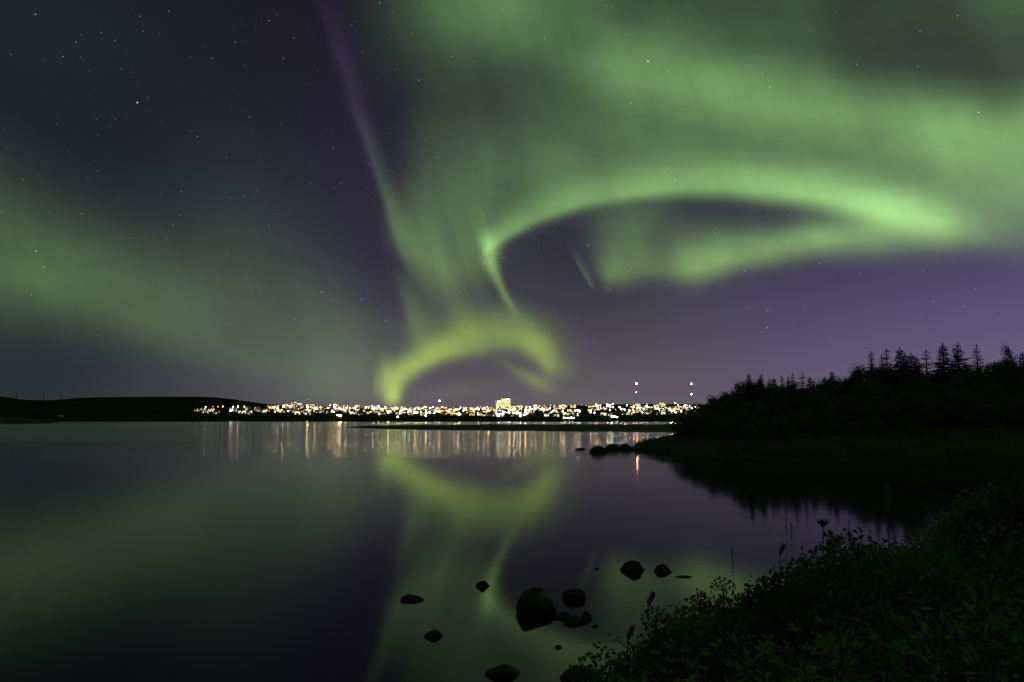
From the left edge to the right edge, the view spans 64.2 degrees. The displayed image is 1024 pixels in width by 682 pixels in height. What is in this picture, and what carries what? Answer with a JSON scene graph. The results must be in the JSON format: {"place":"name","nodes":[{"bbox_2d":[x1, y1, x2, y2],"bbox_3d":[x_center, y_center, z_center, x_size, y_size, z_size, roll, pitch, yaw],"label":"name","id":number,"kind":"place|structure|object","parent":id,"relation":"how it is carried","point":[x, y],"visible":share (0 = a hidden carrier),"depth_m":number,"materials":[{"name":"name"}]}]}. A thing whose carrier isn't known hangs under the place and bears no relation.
{"place":"outdoors","nodes":[
{"label":"outdoors","id":0,"kind":"place"},
{"bbox_2d":[0,417,58,423],"bbox_3d":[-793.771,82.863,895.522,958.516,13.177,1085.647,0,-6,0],"label":"spit","id":1,"kind":"structure","parent":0,"point":[10,420],"depth_m":627.98,"materials":[{"name":"black plant"}]},
{"bbox_2d":[0,397,712,421],"bbox_3d":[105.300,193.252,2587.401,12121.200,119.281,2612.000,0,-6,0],"label":"hills","id":2,"kind":"structure","parent":0,"point":[131,409],"depth_m":1795.62,"materials":[{"name":"black"}]},
{"bbox_2d":[496,397,510,408],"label":"tower block","id":3,"kind":"structure","parent":2,"relation":"on","point":[503,402],"depth_m":2585.86,"materials":[{"name":"paint"}]},
{"bbox_2d":[0,422,1023,681],"bbox_3d":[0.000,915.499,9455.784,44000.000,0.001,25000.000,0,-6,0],"label":"lake water","id":4,"kind":"structure","parent":0,"point":[222,550],"depth_m":20.73,"materials":[{"name":"liquid"}]},
{"bbox_2d":[400,594,423,601],"bbox_3d":[-1.660,4.379,13.705,0.405,0.224,0.342,0,-6,0],"label":"rock","id":5,"kind":"object","parent":4,"relation":"on","point":[410,597],"visible":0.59,"depth_m":13.61,"materials":[{"name":"stone"}]},
{"bbox_2d":[424,629,442,637],"bbox_3d":[-1.095,4.112,11.370,0.264,0.188,0.204,0,-6,0],"label":"rock","id":6,"kind":"object","parent":4,"relation":"in","point":[434,633],"visible":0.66,"depth_m":11.32,"materials":[{"name":"stone"}]},
{"bbox_2d":[484,664,519,677],"bbox_3d":[-0.105,3.978,9.697,0.456,0.274,0.379,0,-6,0],"label":"rock","id":7,"kind":"object","parent":4,"relation":"in","point":[504,671],"visible":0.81,"depth_m":9.60,"materials":[{"name":"stone"}]},
{"bbox_2d":[516,590,556,615],"bbox_3d":[0.382,4.258,12.846,0.643,0.634,0.570,0,-6,0],"label":"rock","id":8,"kind":"object","parent":4,"relation":"in","point":[529,603],"visible":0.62,"depth_m":12.69,"materials":[{"name":"stone"}]},
{"bbox_2d":[553,611,571,618],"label":"rock","id":9,"kind":"object","parent":4,"relation":"in","point":[562,615],"visible":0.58,"depth_m":12.44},
{"bbox_2d":[562,589,585,600],"bbox_3d":[1.039,4.350,13.777,0.421,0.349,0.353,0,-6,0],"label":"rock","id":10,"kind":"object","parent":4,"relation":"in","point":[574,594],"visible":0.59,"depth_m":13.69,"materials":[{"name":"stone"}]},
{"bbox_2d":[564,616,586,623],"bbox_3d":[0.942,4.201,12.165,0.348,0.200,0.276,0,-6,0],"label":"rock","id":11,"kind":"object","parent":4,"relation":"in","point":[573,620],"visible":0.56,"depth_m":12.10,"materials":[{"name":"stone"}]},
{"bbox_2d":[559,665,595,681],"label":"rock","id":12,"kind":"object","parent":4,"relation":"in","point":[567,675],"visible":0.45,"depth_m":9.42,"materials":[{"name":"stone"}]},
{"bbox_2d":[589,445,607,452],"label":"rock","id":13,"kind":"object","parent":4,"relation":"in","point":[598,449],"visible":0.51,"depth_m":74.31,"materials":[{"name":"stone"}]},
{"bbox_2d":[620,560,644,571],"bbox_3d":[2.432,4.587,16.385,0.491,0.382,0.426,-5,-8,43],"label":"rock","id":14,"kind":"object","parent":4,"relation":"in","point":[632,566],"visible":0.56,"depth_m":16.27,"materials":[{"name":"stone"}]},
{"bbox_2d":[654,564,671,572],"bbox_3d":[3.006,4.581,16.268,0.397,0.259,0.344,0,-6,0],"label":"rock","id":15,"kind":"object","parent":4,"relation":"on","point":[662,568],"visible":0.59,"depth_m":16.16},
{"bbox_2d":[0,0,1023,408],"label":"sky","id":16,"kind":"structure","parent":0,"point":[398,203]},
{"bbox_2d":[348,424,683,431],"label":"spit","id":17,"kind":"structure","parent":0,"point":[586,427],"depth_m":264.76,"materials":[{"name":"black soil"}]},
{"bbox_2d":[632,422,1023,465],"bbox_3d":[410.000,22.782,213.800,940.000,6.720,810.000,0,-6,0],"label":"shore ground","id":18,"kind":"structure","parent":0,"point":[806,458],"depth_m":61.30,"materials":[{"name":"green plant"}]},
{"bbox_2d":[581,632,651,681],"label":"leafy shrub","id":19,"kind":"object","parent":18,"relation":"on","point":[593,669],"visible":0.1,"depth_m":4.62,"materials":[{"name":"green plant"}]},
{"bbox_2d":[569,642,679,681],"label":"leafy shrub","id":20,"kind":"object","parent":18,"relation":"on","point":[599,677],"visible":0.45,"depth_m":4.28,"materials":[{"name":"green plant"}]},
{"bbox_2d":[578,643,706,679],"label":"leafy shrub","id":21,"kind":"object","parent":18,"relation":"on","point":[604,672],"visible":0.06,"depth_m":4.34,"materials":[{"name":"green plant"}]},
{"bbox_2d":[644,590,656,676],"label":"flower stalk","id":22,"kind":"object","parent":18,"relation":"on","point":[651,597],"visible":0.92,"depth_m":4.28,"materials":[{"name":"green plant"}]},
{"bbox_2d":[590,636,716,681],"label":"leafy plant","id":23,"kind":"object","parent":18,"relation":"on","point":[658,652],"visible":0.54,"depth_m":4.09,"materials":[{"name":"green plant"}]},
{"bbox_2d":[640,606,669,650],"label":"umbel plant","id":24,"kind":"object","parent":18,"relation":"on","point":[655,616],"visible":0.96,"depth_m":4.47,"materials":[{"name":"green plant"}]},
{"bbox_2d":[635,651,685,681],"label":"leafy plant","id":25,"kind":"object","parent":18,"relation":"on","point":[665,669],"visible":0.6,"depth_m":4.13,"materials":[{"name":"green plant"}]},
{"bbox_2d":[608,635,718,681],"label":"leafy plant","id":26,"kind":"object","parent":18,"relation":"on","point":[632,659],"visible":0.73,"depth_m":4.13,"materials":[{"name":"green plant"}]},
{"bbox_2d":[642,657,707,681],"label":"leafy plant","id":27,"kind":"object","parent":18,"relation":"on","point":[691,664],"visible":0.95,"depth_m":3.57,"materials":[{"name":"green plant"}]},
{"bbox_2d":[612,620,738,681],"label":"leafy shrub","id":28,"kind":"object","parent":18,"relation":"on","point":[651,645],"visible":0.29,"depth_m":4.28,"materials":[{"name":"green plant"}]},
{"bbox_2d":[666,413,698,437],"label":"willow bush","id":29,"kind":"object","parent":18,"relation":"on","point":[680,424],"visible":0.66,"depth_m":89.68,"materials":[{"name":"green plant"}]},
{"bbox_2d":[668,410,699,436],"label":"birch tree","id":30,"kind":"object","parent":18,"relation":"on","point":[691,413],"visible":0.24,"depth_m":90.94,"materials":[{"name":"green plant"}]},
{"bbox_2d":[632,600,748,681],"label":"leafy shrub","id":31,"kind":"object","parent":18,"relation":"on","point":[681,621],"visible":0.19,"depth_m":4.46,"materials":[{"name":"green plant"}]},
{"bbox_2d":[690,593,710,637],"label":"umbel plant","id":32,"kind":"object","parent":18,"relation":"on","point":[700,600],"visible":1,"depth_m":4.87,"materials":[{"name":"green plant"}]},
{"bbox_2d":[659,579,751,631],"bbox_3d":[1.377,2.745,5.158,1.470,2.311,1.565,5,-7,-40],"label":"leafy shrub","id":33,"kind":"object","parent":18,"relation":"on","point":[709,604],"visible":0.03,"depth_m":5.28,"materials":[{"name":"green plant"}]},
{"bbox_2d":[628,617,795,681],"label":"leafy shrub","id":34,"kind":"object","parent":18,"relation":"on","point":[709,650],"visible":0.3,"depth_m":4.24,"materials":[{"name":"green plant"}]},
{"bbox_2d":[680,627,756,681],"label":"willow shrub","id":35,"kind":"object","parent":18,"relation":"on","point":[694,648],"visible":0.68,"depth_m":3.90,"materials":[{"name":"green plant"}]},
{"bbox_2d":[643,596,797,677],"bbox_3d":[1.262,2.598,4.580,1.584,2.224,1.488,5,-8,-44],"label":"leafy shrub","id":36,"kind":"object","parent":18,"relation":"on","point":[704,610],"visible":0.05,"depth_m":4.70,"materials":[{"name":"green plant"}]},
{"bbox_2d":[693,591,749,622],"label":"leafy shrub","id":37,"kind":"object","parent":18,"relation":"on","point":[720,597],"visible":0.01,"depth_m":5.21,"materials":[{"name":"green plant"}]},
{"bbox_2d":[710,576,735,612],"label":"umbel plant","id":38,"kind":"object","parent":18,"relation":"on","point":[721,585],"visible":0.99,"depth_m":5.08,"materials":[{"name":"green plant"}]},
{"bbox_2d":[693,590,759,658],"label":"leafy shrub","id":39,"kind":"object","parent":18,"relation":"on","point":[726,608],"visible":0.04,"depth_m":4.75,"materials":[{"name":"green plant"}]},
{"bbox_2d":[728,378,748,413],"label":"birch tree","id":40,"kind":"object","parent":18,"relation":"on","point":[741,389],"visible":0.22,"depth_m":93.99,"materials":[{"name":"green plant"}]},
{"bbox_2d":[742,373,755,403],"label":"spruce tree","id":41,"kind":"object","parent":18,"relation":"on","point":[748,388],"visible":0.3,"depth_m":90.70,"materials":[{"name":"green plant"}]},
{"bbox_2d":[742,380,773,402],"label":"birch tree","id":42,"kind":"object","parent":18,"relation":"on","point":[759,385],"visible":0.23,"depth_m":91.32,"materials":[{"name":"green plant"}]},
{"bbox_2d":[731,573,806,629],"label":"leafy shrub","id":43,"kind":"object","parent":18,"relation":"on","point":[766,579],"visible":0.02,"depth_m":5.17,"materials":[{"name":"green plant"}]},
{"bbox_2d":[701,595,840,681],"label":"leafy shrub","id":44,"kind":"object","parent":18,"relation":"on","point":[755,640],"visible":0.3,"depth_m":4.20,"materials":[{"name":"green plant"}]},
{"bbox_2d":[708,568,846,681],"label":"leafy shrub","id":45,"kind":"object","parent":18,"relation":"on","point":[759,598],"visible":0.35,"depth_m":4.30,"materials":[{"name":"green plant"}]},
{"bbox_2d":[724,621,853,681],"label":"leafy plant","id":46,"kind":"object","parent":18,"relation":"on","point":[785,654],"visible":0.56,"depth_m":3.54,"materials":[{"name":"green plant"}]},
{"bbox_2d":[750,661,832,681],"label":"leafy plant","id":47,"kind":"object","parent":18,"relation":"on","point":[775,677],"visible":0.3,"depth_m":3.80,"materials":[{"name":"green plant"}]},
{"bbox_2d":[779,379,804,411],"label":"birch tree","id":48,"kind":"object","parent":18,"relation":"on","point":[790,388],"visible":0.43,"depth_m":90.47,"materials":[{"name":"green plant"}]},
{"bbox_2d":[745,563,845,600],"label":"leafy shrub","id":49,"kind":"object","parent":18,"relation":"on","point":[788,566],"depth_m":5.35,"materials":[{"name":"green plant"}]},
{"bbox_2d":[743,620,852,681],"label":"willow shrub","id":50,"kind":"object","parent":18,"relation":"on","point":[817,630],"visible":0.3,"depth_m":3.73,"materials":[{"name":"green plant"}]},
{"bbox_2d":[740,638,857,681],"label":"leafy plant","id":51,"kind":"object","parent":18,"relation":"on","point":[766,651],"visible":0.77,"depth_m":3.25,"materials":[{"name":"green plant"}]},
{"bbox_2d":[795,372,808,396],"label":"spruce tree","id":52,"kind":"object","parent":18,"relation":"on","point":[802,385],"visible":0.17,"depth_m":93.51,"materials":[{"name":"green plant"}]},
{"bbox_2d":[785,666,823,681],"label":"leafy plant","id":53,"kind":"object","parent":18,"relation":"on","point":[813,671],"visible":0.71,"depth_m":2.57,"materials":[{"name":"green plant"}]},
{"bbox_2d":[730,561,896,672],"bbox_3d":[1.734,2.295,4.305,1.291,2.199,1.213,-4,-7,36],"label":"leafy shrub","id":54,"kind":"object","parent":18,"relation":"on","point":[818,594],"visible":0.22,"depth_m":4.41,"materials":[{"name":"green plant"}]},
{"bbox_2d":[616,601,1018,681],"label":"willow shrub","id":55,"kind":"object","parent":18,"relation":"on","point":[940,668],"visible":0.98,"depth_m":2.41,"materials":[{"name":"green plant"}]},
{"bbox_2d":[816,518,829,574],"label":"flower stalk","id":56,"kind":"object","parent":18,"relation":"on","point":[822,523],"visible":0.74,"depth_m":5.20,"materials":[{"name":"green plant"}]},
{"bbox_2d":[751,561,896,638],"bbox_3d":[1.907,2.445,4.753,1.464,2.246,1.375,1,-6,-12],"label":"leafy shrub","id":57,"kind":"object","parent":18,"relation":"on","point":[792,571],"visible":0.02,"depth_m":4.94,"materials":[{"name":"green plant"}]},
{"bbox_2d":[817,380,841,407],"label":"birch tree","id":58,"kind":"object","parent":18,"relation":"on","point":[829,388],"visible":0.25,"depth_m":90.50,"materials":[{"name":"green plant"}]},
{"bbox_2d":[775,526,909,599],"bbox_3d":[2.177,2.413,5.127,1.476,2.473,1.440,-1,-6,8],"label":"leafy shrub","id":59,"kind":"object","parent":18,"relation":"on","point":[828,550],"visible":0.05,"depth_m":5.28,"materials":[{"name":"green plant"}]},
{"bbox_2d":[837,375,856,406],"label":"birch tree","id":60,"kind":"object","parent":18,"relation":"on","point":[846,383],"visible":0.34,"depth_m":90.32,"materials":[{"name":"green plant"}]},
{"bbox_2d":[816,631,880,676],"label":"leafy plant","id":61,"kind":"object","parent":18,"relation":"on","point":[838,674],"visible":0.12,"depth_m":3.56,"materials":[{"name":"green plant"}]},
{"bbox_2d":[781,603,933,681],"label":"willow shrub","id":62,"kind":"object","parent":18,"relation":"on","point":[931,635],"visible":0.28,"depth_m":3.15,"materials":[{"name":"green plant"}]},
{"bbox_2d":[844,363,872,380],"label":"birch tree","id":63,"kind":"object","parent":18,"relation":"on","point":[858,373],"visible":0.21,"depth_m":96.04,"materials":[{"name":"green plant"}]},
{"bbox_2d":[815,598,921,680],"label":"leafy plant","id":64,"kind":"object","parent":18,"relation":"on","point":[866,608],"visible":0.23,"depth_m":3.77,"materials":[{"name":"green plant"}]},
{"bbox_2d":[810,652,934,681],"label":"leafy plant","id":65,"kind":"object","parent":18,"relation":"on","point":[901,671],"visible":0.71,"depth_m":2.75,"materials":[{"name":"green plant"}]},
{"bbox_2d":[859,364,886,387],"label":"birch tree","id":66,"kind":"object","parent":18,"relation":"on","point":[871,375],"visible":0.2,"depth_m":91.45,"materials":[{"name":"green plant"}]},
{"bbox_2d":[767,558,983,681],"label":"willow shrub","id":67,"kind":"object","parent":18,"relation":"on","point":[904,620],"visible":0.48,"depth_m":2.99,"materials":[{"name":"green plant"}]},
{"bbox_2d":[784,634,970,681],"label":"leafy plant","id":68,"kind":"object","parent":18,"relation":"on","point":[865,676],"visible":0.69,"depth_m":2.89,"materials":[{"name":"green plant"}]},
{"bbox_2d":[784,530,989,651],"bbox_3d":[2.030,2.275,4.614,1.420,2.317,1.512,3,-6,-28],"label":"leafy shrub","id":69,"kind":"object","parent":18,"relation":"on","point":[863,577],"visible":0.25,"depth_m":4.54,"materials":[{"name":"green plant"}]},
{"bbox_2d":[881,482,892,547],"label":"plume grass","id":70,"kind":"object","parent":18,"relation":"on","point":[885,486],"depth_m":6.31,"materials":[{"name":"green plant"}]},
{"bbox_2d":[823,608,954,681],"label":"leafy plant","id":71,"kind":"object","parent":18,"relation":"on","point":[892,620],"visible":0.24,"depth_m":3.19,"materials":[{"name":"green plant"}]},
{"bbox_2d":[876,348,902,394],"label":"spruce tree","id":72,"kind":"object","parent":18,"relation":"on","point":[887,365],"visible":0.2,"depth_m":89.91,"materials":[{"name":"green plant"}]},
{"bbox_2d":[811,578,982,681],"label":"willow shrub","id":73,"kind":"object","parent":18,"relation":"on","point":[856,604],"visible":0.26,"depth_m":3.68,"materials":[{"name":"green plant"}]},
{"bbox_2d":[892,347,906,370],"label":"spruce tree","id":74,"kind":"object","parent":18,"relation":"on","point":[899,353],"visible":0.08,"depth_m":94.90,"materials":[{"name":"green plant"}]},
{"bbox_2d":[827,605,973,681],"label":"leafy plant","id":75,"kind":"object","parent":18,"relation":"on","point":[902,631],"visible":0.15,"depth_m":3.22,"materials":[{"name":"green plant"}]},
{"bbox_2d":[886,365,919,391],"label":"birch tree","id":76,"kind":"object","parent":18,"relation":"on","point":[903,375],"visible":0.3,"depth_m":90.17,"materials":[{"name":"green plant"}]},
{"bbox_2d":[845,618,967,681],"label":"leafy plant","id":77,"kind":"object","parent":18,"relation":"on","point":[856,654],"visible":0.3,"depth_m":3.06,"materials":[{"name":"green plant"}]},
{"bbox_2d":[904,352,919,378],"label":"spruce tree","id":78,"kind":"object","parent":18,"relation":"on","point":[912,359],"visible":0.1,"depth_m":92.78,"materials":[{"name":"green plant"}]},
{"bbox_2d":[903,371,936,394],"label":"birch tree","id":79,"kind":"object","parent":18,"relation":"on","point":[926,377],"visible":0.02,"depth_m":91.44,"materials":[{"name":"green plant"}]},
{"bbox_2d":[891,505,963,554],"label":"leafy shrub","id":80,"kind":"object","parent":18,"relation":"on","point":[906,536],"visible":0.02,"depth_m":6.86,"materials":[{"name":"green plant"}]},
{"bbox_2d":[920,350,935,378],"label":"spruce tree","id":81,"kind":"object","parent":18,"relation":"on","point":[927,368],"visible":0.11,"depth_m":95.47,"materials":[{"name":"green plant"}]},
{"bbox_2d":[891,622,980,681],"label":"willow shrub","id":82,"kind":"object","parent":18,"relation":"on","point":[935,644],"visible":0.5,"depth_m":2.88,"materials":[{"name":"green plant"}]},
{"bbox_2d":[880,620,995,681],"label":"leafy plant","id":83,"kind":"object","parent":18,"relation":"on","point":[889,630],"visible":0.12,"depth_m":3.15,"materials":[{"name":"green plant"}]},
{"bbox_2d":[858,534,1021,655],"bbox_3d":[2.338,2.147,4.420,1.324,2.166,1.291,-4,-7,33],"label":"leafy shrub","id":84,"kind":"object","parent":18,"relation":"on","point":[926,569],"visible":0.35,"depth_m":4.36,"materials":[{"name":"green plant"}]},
{"bbox_2d":[858,570,1022,648],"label":"leafy shrub","id":85,"kind":"object","parent":18,"relation":"on","point":[954,616],"visible":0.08,"depth_m":4.21,"materials":[{"name":"green plant"}]},
{"bbox_2d":[927,343,957,390],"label":"spruce tree","id":86,"kind":"object","parent":18,"relation":"on","point":[944,367],"visible":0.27,"depth_m":91.83,"materials":[{"name":"green plant"}]},
{"bbox_2d":[881,502,1022,555],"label":"leafy shrub","id":87,"kind":"object","parent":18,"relation":"on","point":[937,529],"visible":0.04,"depth_m":6.19,"materials":[{"name":"green plant"}]},
{"bbox_2d":[900,617,1013,681],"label":"leafy plant","id":88,"kind":"object","parent":18,"relation":"on","point":[963,622],"visible":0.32,"depth_m":2.96,"materials":[{"name":"green plant"}]},
{"bbox_2d":[891,567,1023,681],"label":"willow shrub","id":89,"kind":"object","parent":18,"relation":"on","point":[1017,657],"visible":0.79,"depth_m":2.54,"materials":[{"name":"green plant"}]},
{"bbox_2d":[892,481,1023,577],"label":"leafy shrub","id":90,"kind":"object","parent":18,"relation":"on","point":[973,505],"visible":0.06,"depth_m":5.45,"materials":[{"name":"green plant"}]},
{"bbox_2d":[949,343,972,373],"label":"spruce tree","id":91,"kind":"object","parent":18,"relation":"on","point":[957,358],"visible":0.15,"depth_m":98.13,"materials":[{"name":"green plant"}]},
{"bbox_2d":[911,536,1019,587],"bbox_3d":[3.035,2.233,5.143,1.642,2.015,1.414,3,-6,-29],"label":"leafy shrub","id":92,"kind":"object","parent":18,"relation":"on","point":[953,540],"depth_m":5.24,"materials":[{"name":"green plant"}]},
{"bbox_2d":[908,515,1023,611],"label":"leafy shrub","id":93,"kind":"object","parent":18,"relation":"on","point":[1009,573],"visible":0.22,"depth_m":4.83,"materials":[{"name":"green plant"}]},
{"bbox_2d":[908,521,1023,681],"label":"willow shrub","id":94,"kind":"object","parent":18,"relation":"on","point":[984,539],"visible":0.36,"depth_m":3.23,"materials":[{"name":"green plant"}]},
{"bbox_2d":[914,599,1023,681],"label":"leafy plant","id":95,"kind":"object","parent":18,"relation":"on","point":[962,668],"visible":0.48,"depth_m":2.81,"materials":[{"name":"green plant"}]},
{"bbox_2d":[956,363,985,375],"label":"birch tree","id":96,"kind":"object","parent":18,"relation":"on","point":[974,370],"visible":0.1,"depth_m":96.49,"materials":[{"name":"green plant"}]},
{"bbox_2d":[928,614,1023,681],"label":"willow shrub","id":97,"kind":"object","parent":18,"relation":"on","point":[948,621],"visible":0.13,"depth_m":3.09,"materials":[{"name":"green plant"}]},
{"bbox_2d":[935,475,1023,591],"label":"leafy shrub","id":98,"kind":"object","parent":18,"relation":"on","point":[1013,512],"visible":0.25,"depth_m":5.21,"materials":[{"name":"green plant"}]},
{"bbox_2d":[971,344,989,376],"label":"spruce tree","id":99,"kind":"object","parent":18,"relation":"on","point":[977,358],"visible":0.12,"depth_m":98.19,"materials":[{"name":"green plant"}]},
{"bbox_2d":[956,590,1023,655],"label":"leafy shrub","id":100,"kind":"object","parent":18,"relation":"on","point":[1019,596],"visible":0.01,"depth_m":4.33,"materials":[{"name":"green plant"}]},
{"bbox_2d":[958,611,1023,681],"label":"leafy plant","id":101,"kind":"object","parent":18,"relation":"on","point":[996,627],"visible":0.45,"depth_m":2.83,"materials":[{"name":"green plant"}]},
{"bbox_2d":[961,477,1023,506],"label":"leafy shrub","id":102,"kind":"object","parent":18,"relation":"on","point":[981,484],"visible":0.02,"depth_m":8.66,"materials":[{"name":"green plant"}]},
{"bbox_2d":[966,583,1023,681],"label":"leafy plant","id":103,"kind":"object","parent":18,"relation":"on","point":[1020,645],"visible":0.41,"depth_m":2.92,"materials":[{"name":"green plant"}]},
{"bbox_2d":[974,513,1023,628],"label":"willow shrub","id":104,"kind":"object","parent":18,"relation":"on","point":[1017,569],"visible":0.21,"depth_m":4.39,"materials":[{"name":"green plant"}]},
{"bbox_2d":[985,357,1016,384],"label":"birch tree","id":105,"kind":"object","parent":18,"relation":"on","point":[994,366],"visible":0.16,"depth_m":93.08,"materials":[{"name":"green plant"}]},
{"bbox_2d":[1000,342,1017,372],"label":"slender tree","id":106,"kind":"object","parent":18,"relation":"on","point":[1009,352],"visible":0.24,"depth_m":94.14,"materials":[{"name":"green plant"}]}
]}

